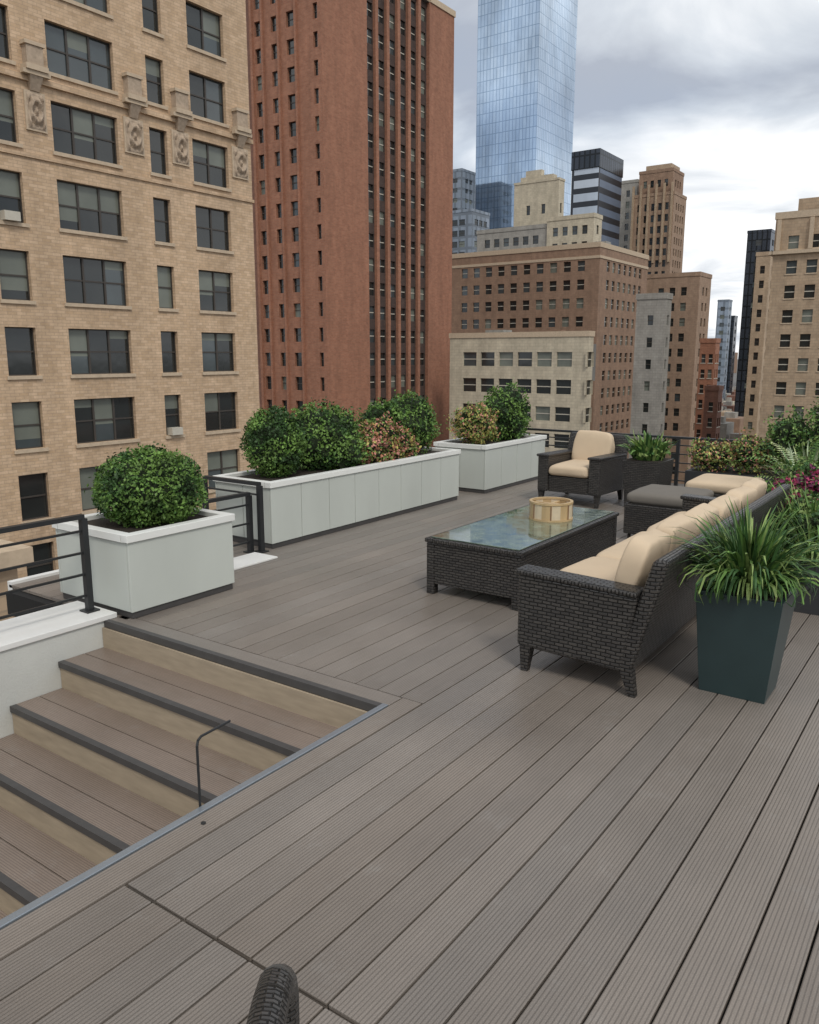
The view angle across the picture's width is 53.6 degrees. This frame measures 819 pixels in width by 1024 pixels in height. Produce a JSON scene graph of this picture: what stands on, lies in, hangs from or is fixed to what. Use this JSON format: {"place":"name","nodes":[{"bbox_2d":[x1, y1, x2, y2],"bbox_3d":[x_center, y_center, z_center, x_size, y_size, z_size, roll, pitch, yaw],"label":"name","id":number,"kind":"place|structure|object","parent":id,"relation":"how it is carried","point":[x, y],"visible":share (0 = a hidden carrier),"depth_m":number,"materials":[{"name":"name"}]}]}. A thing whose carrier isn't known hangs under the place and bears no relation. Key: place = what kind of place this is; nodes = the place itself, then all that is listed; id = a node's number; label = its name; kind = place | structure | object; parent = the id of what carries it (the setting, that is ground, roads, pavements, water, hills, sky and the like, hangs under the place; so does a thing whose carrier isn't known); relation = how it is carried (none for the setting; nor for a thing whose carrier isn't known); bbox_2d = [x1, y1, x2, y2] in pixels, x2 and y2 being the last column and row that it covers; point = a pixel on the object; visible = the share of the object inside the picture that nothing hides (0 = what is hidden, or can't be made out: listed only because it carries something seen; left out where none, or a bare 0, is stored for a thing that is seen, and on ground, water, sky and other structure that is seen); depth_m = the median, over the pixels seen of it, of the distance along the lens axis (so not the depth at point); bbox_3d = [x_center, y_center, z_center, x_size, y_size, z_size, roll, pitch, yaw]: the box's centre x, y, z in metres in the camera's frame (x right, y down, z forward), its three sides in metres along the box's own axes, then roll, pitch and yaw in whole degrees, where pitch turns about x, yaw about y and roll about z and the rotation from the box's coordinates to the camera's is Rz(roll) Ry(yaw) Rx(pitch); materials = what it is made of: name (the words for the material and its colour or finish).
{"place":"outdoors","nodes":[
{"label":"outdoors","id":0,"kind":"place"},
{"bbox_2d":[0,539,33,620],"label":"neighbour building","id":1,"kind":"structure","parent":0,"point":[15,555],"depth_m":20.68,"materials":[{"name":"brick"}]},
{"bbox_2d":[0,0,259,578],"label":"tan brick apartment building","id":2,"kind":"structure","parent":0,"point":[128,317],"depth_m":38.98,"materials":[{"name":"beige brick"}]},
{"bbox_2d":[245,0,455,446],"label":"red brick tower","id":3,"kind":"structure","parent":0,"point":[351,103],"depth_m":106.98,"materials":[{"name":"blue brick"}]},
{"bbox_2d":[452,168,475,210],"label":"pale blue office building","id":4,"kind":"structure","parent":0,"point":[463,188],"depth_m":313.75,"materials":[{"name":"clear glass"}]},
{"bbox_2d":[452,208,489,253],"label":"dark glass building","id":5,"kind":"structure","parent":0,"point":[467,224],"depth_m":280.98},
{"bbox_2d":[475,0,577,228],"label":"blue glass skyscraper","id":6,"kind":"structure","parent":0,"point":[526,57],"depth_m":318.02,"materials":[{"name":"blue glass"}]},
{"bbox_2d":[451,241,648,457],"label":"brown brick office building","id":7,"kind":"structure","parent":0,"point":[596,287],"depth_m":162.51,"materials":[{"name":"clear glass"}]},
{"bbox_2d":[570,148,623,246],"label":"black topped office tower","id":8,"kind":"structure","parent":0,"point":[597,177],"depth_m":234.25,"materials":[{"name":"black glass"}]},
{"bbox_2d":[619,179,638,248],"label":"grey shoulder building","id":9,"kind":"structure","parent":0,"point":[625,213],"depth_m":262.87,"materials":[{"name":"concrete"}]},
{"bbox_2d":[439,0,818,353],"label":"sky","id":10,"kind":"structure","parent":0,"point":[723,92],"materials":[{"name":"white"}]},
{"bbox_2d":[671,360,737,485],"bbox_3d":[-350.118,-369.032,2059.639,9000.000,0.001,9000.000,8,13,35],"label":"ground","id":11,"kind":"structure","parent":0,"point":[734,384],"depth_m":922.89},
{"bbox_2d":[449,331,594,451],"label":"pale loft building","id":12,"kind":"structure","parent":11,"relation":"on","point":[551,371],"depth_m":109.45,"materials":[{"name":"beige brick"}]},
{"bbox_2d":[485,330,595,380],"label":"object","id":13,"kind":"structure","parent":12,"relation":"on","point":[594,351],"depth_m":116.22,"materials":[{"name":"grey metal"}]},
{"bbox_2d":[513,169,564,226],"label":"cream stepped tower","id":14,"kind":"structure","parent":11,"relation":"on","point":[538,196],"depth_m":193.54,"materials":[{"name":"brick"}]},
{"bbox_2d":[476,213,602,251],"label":"cream penthouse building","id":15,"kind":"structure","parent":11,"relation":"on","point":[572,229],"depth_m":187.16,"materials":[{"name":"concrete"}]},
{"bbox_2d":[629,292,672,457],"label":"grey slab building","id":16,"kind":"structure","parent":11,"relation":"on","point":[651,349],"depth_m":128.15,"materials":[{"name":"concrete"}]},
{"bbox_2d":[629,163,686,291],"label":"art deco tower","id":17,"kind":"structure","parent":11,"relation":"on","point":[658,214],"depth_m":252.69,"materials":[{"name":"brick"}]},
{"bbox_2d":[646,271,711,483],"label":"rose setback building","id":18,"kind":"structure","parent":11,"relation":"on","point":[691,292],"depth_m":185.89,"materials":[{"name":"brick"}]},
{"bbox_2d":[692,338,720,467],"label":"red brick rowhouse","id":19,"kind":"structure","parent":11,"relation":"on","point":[708,361],"depth_m":162.03,"materials":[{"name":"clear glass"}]},
{"bbox_2d":[700,385,723,463],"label":"brick building","id":20,"kind":"structure","parent":11,"relation":"on","point":[712,411],"depth_m":154.92,"materials":[{"name":"red brick"}]},
{"bbox_2d":[715,299,732,400],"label":"slate office building","id":21,"kind":"structure","parent":11,"relation":"on","point":[724,312],"depth_m":378.94,"materials":[{"name":"blue glass"}]},
{"bbox_2d":[719,352,743,467],"bbox_3d":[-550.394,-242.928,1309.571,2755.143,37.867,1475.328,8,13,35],"label":"distant city buildings","id":22,"kind":"structure","parent":11,"relation":"on","point":[731,424],"depth_m":234.21,"materials":[{"name":"grey concrete"}]},
{"bbox_2d":[726,315,737,394],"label":"dark low tower","id":23,"kind":"structure","parent":11,"relation":"on","point":[731,354],"depth_m":406.91,"materials":[{"name":"blue glass"}]},
{"bbox_2d":[734,229,774,416],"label":"dark office tower","id":24,"kind":"structure","parent":11,"relation":"on","point":[762,240],"depth_m":277.45,"materials":[{"name":"black glass"}]},
{"bbox_2d":[741,251,772,468],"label":"narrow tan building","id":25,"kind":"structure","parent":11,"relation":"on","point":[759,319],"depth_m":198.16,"materials":[{"name":"brick"}]},
{"bbox_2d":[758,197,818,471],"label":"tan corner building","id":26,"kind":"structure","parent":11,"relation":"on","point":[791,371],"depth_m":112.42,"materials":[{"name":"brick"}]},
{"bbox_3d":[0.952,15.000,5.407,10.340,27.790,15.340,8,13,35],"label":"terrace building","id":27,"kind":"object","parent":11,"relation":"on","visible":0},
{"bbox_2d":[0,601,116,737],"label":"stair side wall","id":28,"kind":"structure","parent":27,"relation":"on","point":[36,647],"depth_m":4.84,"materials":[{"name":"white paint"}]},
{"bbox_2d":[0,514,99,619],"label":"terrace railing","id":29,"kind":"object","parent":28,"relation":"on","point":[86,573],"visible":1,"depth_m":5.01,"materials":[{"name":"black metal"}]},
{"bbox_2d":[0,479,818,1023],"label":"deck","id":30,"kind":"structure","parent":27,"relation":"on","point":[464,819],"depth_m":2.80,"materials":[{"name":"grey wood"}]},
{"bbox_2d":[52,508,234,618],"bbox_3d":[-1.830,0.304,5.655,0.830,0.550,0.896,8,13,35],"label":"white planter box","id":31,"kind":"object","parent":30,"relation":"on","point":[142,571],"visible":0.81,"depth_m":5.35,"materials":[{"name":"metal"}]},
{"bbox_2d":[84,441,208,527],"bbox_3d":[-1.782,-0.165,5.566,0.798,0.645,0.830,8,13,35],"label":"boxwood shrub","id":32,"kind":"object","parent":31,"relation":"in","point":[151,485],"visible":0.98,"depth_m":5.36,"materials":[{"name":"green plant"}]},
{"bbox_2d":[0,627,367,919],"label":"deck stairs","id":33,"kind":"structure","parent":30,"relation":"attached to","point":[98,764],"depth_m":4.15,"materials":[{"name":"brown wood"}]},
{"bbox_2d":[196,720,230,806],"bbox_3d":[-0.743,1.117,3.118,0.013,0.620,0.210,5,12,22],"label":"stair grab rail","id":34,"kind":"object","parent":30,"relation":"attached to","point":[197,755],"visible":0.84,"depth_m":3.00,"materials":[{"name":"black metal"}]},
{"bbox_2d":[202,492,256,553],"bbox_3d":[-1.571,0.145,6.556,0.090,0.520,0.840,8,13,35],"label":"gate railing","id":35,"kind":"object","parent":30,"relation":"on","point":[249,542],"visible":0.45,"depth_m":6.81,"materials":[{"name":"black metal"}]},
{"bbox_2d":[202,475,268,552],"bbox_3d":[-1.542,0.008,7.053,0.780,0.600,0.090,8,13,35],"label":"gate railing","id":36,"kind":"object","parent":30,"relation":"on","point":[260,540],"visible":0.59,"depth_m":6.88,"materials":[{"name":"black metal"}]},
{"bbox_2d":[234,552,277,569],"bbox_3d":[-1.375,0.407,6.527,0.270,0.015,0.610,8,13,35],"label":"threshold plate","id":37,"kind":"object","parent":30,"relation":"on","point":[247,560],"visible":0.51,"depth_m":6.59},
{"bbox_2d":[246,964,299,1023],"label":"wicker armchair","id":38,"kind":"object","parent":30,"relation":"on","point":[275,999],"visible":1,"depth_m":1.32,"materials":[{"name":"black wicker"}]},
{"bbox_2d":[213,447,460,548],"bbox_3d":[-0.591,-0.236,8.354,0.730,0.585,3.056,8,13,35],"label":"white planter box","id":39,"kind":"object","parent":30,"relation":"on","point":[299,505],"visible":0.73,"depth_m":7.69,"materials":[{"name":"metal"}]},
{"bbox_2d":[239,404,310,477],"bbox_3d":[-1.239,-0.611,7.383,0.591,0.740,0.651,8,13,35],"label":"boxwood shrub","id":40,"kind":"object","parent":39,"relation":"in","point":[274,439],"visible":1,"depth_m":7.22,"materials":[{"name":"green plant"}]},
{"bbox_2d":[289,396,371,470],"bbox_3d":[-0.795,-0.725,8.001,0.868,0.837,1.164,8,13,35],"label":"boxwood shrub","id":41,"kind":"object","parent":39,"relation":"in","point":[333,437],"visible":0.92,"depth_m":7.76,"materials":[{"name":"green plant"}]},
{"bbox_2d":[357,411,421,464],"bbox_3d":[-0.317,-0.765,8.556,0.654,0.616,1.058,8,13,35],"label":"variegated shrub","id":42,"kind":"object","parent":39,"relation":"in","point":[383,441],"visible":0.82,"depth_m":8.39,"materials":[{"name":"multicoloured plant"}]},
{"bbox_2d":[354,389,442,454],"bbox_3d":[-0.105,-0.967,9.052,0.833,0.844,1.221,8,13,35],"label":"boxwood shrub","id":43,"kind":"object","parent":39,"relation":"in","point":[410,412],"visible":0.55,"depth_m":8.87,"materials":[{"name":"green plant"}]},
{"bbox_2d":[433,434,546,493],"bbox_3d":[1.081,-0.671,10.596,0.760,0.585,1.636,8,13,35],"label":"white planter box","id":44,"kind":"object","parent":30,"relation":"on","point":[489,466],"visible":0.73,"depth_m":10.04,"materials":[{"name":"metal"}]},
{"bbox_2d":[444,401,500,444],"bbox_3d":[0.811,-1.075,10.077,0.658,0.622,0.713,8,13,35],"label":"variegated shrub","id":45,"kind":"object","parent":44,"relation":"in","point":[474,425],"visible":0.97,"depth_m":9.91,"materials":[{"name":"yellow plant"}]},
{"bbox_2d":[476,380,532,442],"bbox_3d":[1.235,-1.312,10.687,0.803,0.917,1.146,8,13,35],"label":"boxwood shrub","id":46,"kind":"object","parent":44,"relation":"in","point":[510,406],"visible":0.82,"depth_m":10.44,"materials":[{"name":"green plant"}]},
{"bbox_2d":[425,504,618,610],"bbox_3d":[0.903,0.282,6.142,0.760,0.408,1.690,8,13,35],"label":"wicker coffee table","id":47,"kind":"object","parent":30,"relation":"on","point":[489,555],"visible":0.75,"depth_m":5.63,"materials":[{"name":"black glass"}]},
{"bbox_2d":[529,497,573,522],"bbox_3d":[1.094,-0.021,6.259,0.336,0.142,0.338,8,13,35],"label":"round wooden drum box","id":48,"kind":"object","parent":47,"relation":"on","point":[552,509],"visible":1,"depth_m":6.14,"materials":[{"name":"brown wood"}]},
{"bbox_2d":[537,430,629,508],"bbox_3d":[2.003,-0.523,9.302,0.764,0.786,0.910,8,13,35],"label":"wicker armchair","id":49,"kind":"object","parent":30,"relation":"on","point":[588,462],"visible":0.98,"depth_m":9.12,"materials":[{"name":"black wicker"}]},
{"bbox_2d":[622,458,673,504],"bbox_3d":[2.631,-0.326,8.973,0.420,0.524,0.460,8,13,35],"label":"wicker planter","id":50,"kind":"object","parent":30,"relation":"on","point":[637,474],"visible":0.52,"depth_m":8.80,"materials":[{"name":"wicker"}]},
{"bbox_2d":[619,430,678,460],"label":"spiky plant","id":51,"kind":"object","parent":50,"relation":"on","point":[647,441],"visible":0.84,"depth_m":8.77,"materials":[{"name":"green plant"}]},
{"bbox_2d":[628,439,670,460],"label":"leafy plant","id":52,"kind":"object","parent":50,"relation":"on","point":[667,451],"visible":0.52,"depth_m":8.76,"materials":[{"name":"green plant"}]},
{"bbox_2d":[515,478,790,697],"bbox_3d":[1.700,0.286,5.170,0.792,0.770,2.874,8,13,35],"label":"wicker sofa","id":53,"kind":"object","parent":30,"relation":"on","point":[626,607],"visible":0.8,"depth_m":4.10,"materials":[{"name":"black wicker"}]},
{"bbox_2d":[527,428,782,485],"bbox_3d":[5.365,-0.332,8.650,10.090,0.660,0.090,8,13,35],"label":"terrace railing","id":54,"kind":"object","parent":30,"relation":"on","point":[677,462],"visible":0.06,"depth_m":10.07,"materials":[{"name":"black metal"}]},
{"bbox_2d":[623,484,713,537],"bbox_3d":[2.383,0.015,7.420,0.636,0.446,0.670,8,13,35],"label":"wicker ottoman","id":55,"kind":"object","parent":30,"relation":"on","point":[646,507],"visible":0.64,"depth_m":7.24,"materials":[{"name":"grey fabric"}]},
{"bbox_2d":[685,473,764,496],"bbox_3d":[3.101,-0.101,7.966,0.633,0.467,0.672,8,13,35],"label":"wicker ottoman","id":56,"kind":"object","parent":30,"relation":"on","point":[718,485],"visible":0.34,"depth_m":7.77,"materials":[{"name":"beige fabric"}]},
{"bbox_2d":[684,466,783,493],"bbox_3d":[4.249,-0.208,8.790,2.350,0.364,0.550,8,13,35],"label":"trough planter","id":57,"kind":"object","parent":30,"relation":"on","point":[691,473],"visible":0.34,"depth_m":9.11,"materials":[{"name":"wicker"}]},
{"bbox_2d":[684,427,783,474],"bbox_3d":[3.680,-0.661,9.069,1.154,0.582,0.677,5,12,26],"label":"yellow flowering shrub","id":58,"kind":"object","parent":57,"relation":"in","point":[715,455],"visible":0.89,"depth_m":8.99,"materials":[{"name":"green plant"}]},
{"bbox_2d":[758,397,818,472],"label":"olive shrub","id":59,"kind":"object","parent":57,"relation":"in","point":[784,432],"visible":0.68,"depth_m":8.60,"materials":[{"name":"green plant"}]},
{"bbox_2d":[696,580,797,703],"bbox_3d":[1.676,0.627,4.059,0.400,0.524,0.380,8,13,35],"label":"tapered green planter","id":60,"kind":"object","parent":30,"relation":"on","point":[741,647],"visible":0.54,"depth_m":3.92,"materials":[{"name":"metal"}]},
{"bbox_2d":[662,494,818,608],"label":"spider grass plant","id":61,"kind":"object","parent":60,"relation":"in","point":[748,564],"visible":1,"depth_m":3.85,"materials":[{"name":"green plant"}]},
{"bbox_2d":[792,561,818,615],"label":"trough planter","id":62,"kind":"object","parent":30,"relation":"on","point":[809,606],"depth_m":5.23,"materials":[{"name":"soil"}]},
{"bbox_2d":[766,471,818,539],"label":"arching grass","id":63,"kind":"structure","parent":62,"relation":"in","point":[807,506],"depth_m":5.69,"materials":[{"name":"green plant"}]},
{"bbox_2d":[768,512,818,564],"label":"arching grass","id":64,"kind":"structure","parent":62,"relation":"in","point":[814,556],"depth_m":5.25,"materials":[{"name":"green plant"}]},
{"bbox_2d":[769,488,818,550],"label":"mixed groundcover","id":65,"kind":"object","parent":62,"relation":"in","point":[813,522],"visible":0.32,"depth_m":5.55,"materials":[{"name":"green plant"}]},
{"bbox_3d":[3.725,0.090,7.196,0.720,0.384,2.400,8,13,35],"label":"trough planter","id":66,"kind":"object","parent":30,"relation":"on","visible":0},
{"bbox_2d":[753,448,803,479],"bbox_3d":[3.506,-0.279,6.953,0.935,0.481,0.796,-7,13,-33],"label":"potted palm","id":67,"kind":"object","parent":66,"relation":"in","point":[794,454],"visible":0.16,"depth_m":7.04,"materials":[{"name":"green plant"}]},
{"bbox_2d":[739,442,818,469],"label":"potted palm","id":68,"kind":"object","parent":66,"relation":"in","point":[799,452],"visible":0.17,"depth_m":7.72,"materials":[{"name":"green plant"}]},
{"bbox_2d":[752,443,818,479],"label":"pale spiky plant","id":69,"kind":"object","parent":66,"relation":"in","point":[815,457],"visible":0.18,"depth_m":7.33,"materials":[{"name":"green plant"}]},
{"bbox_2d":[762,437,818,493],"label":"fern shrub","id":70,"kind":"object","parent":66,"relation":"in","point":[798,465],"visible":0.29,"depth_m":6.72,"materials":[{"name":"green plant"}]},
{"bbox_2d":[772,464,818,511],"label":"magenta coleus","id":71,"kind":"object","parent":66,"relation":"in","point":[810,479],"visible":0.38,"depth_m":6.36,"materials":[{"name":"purple plant"}]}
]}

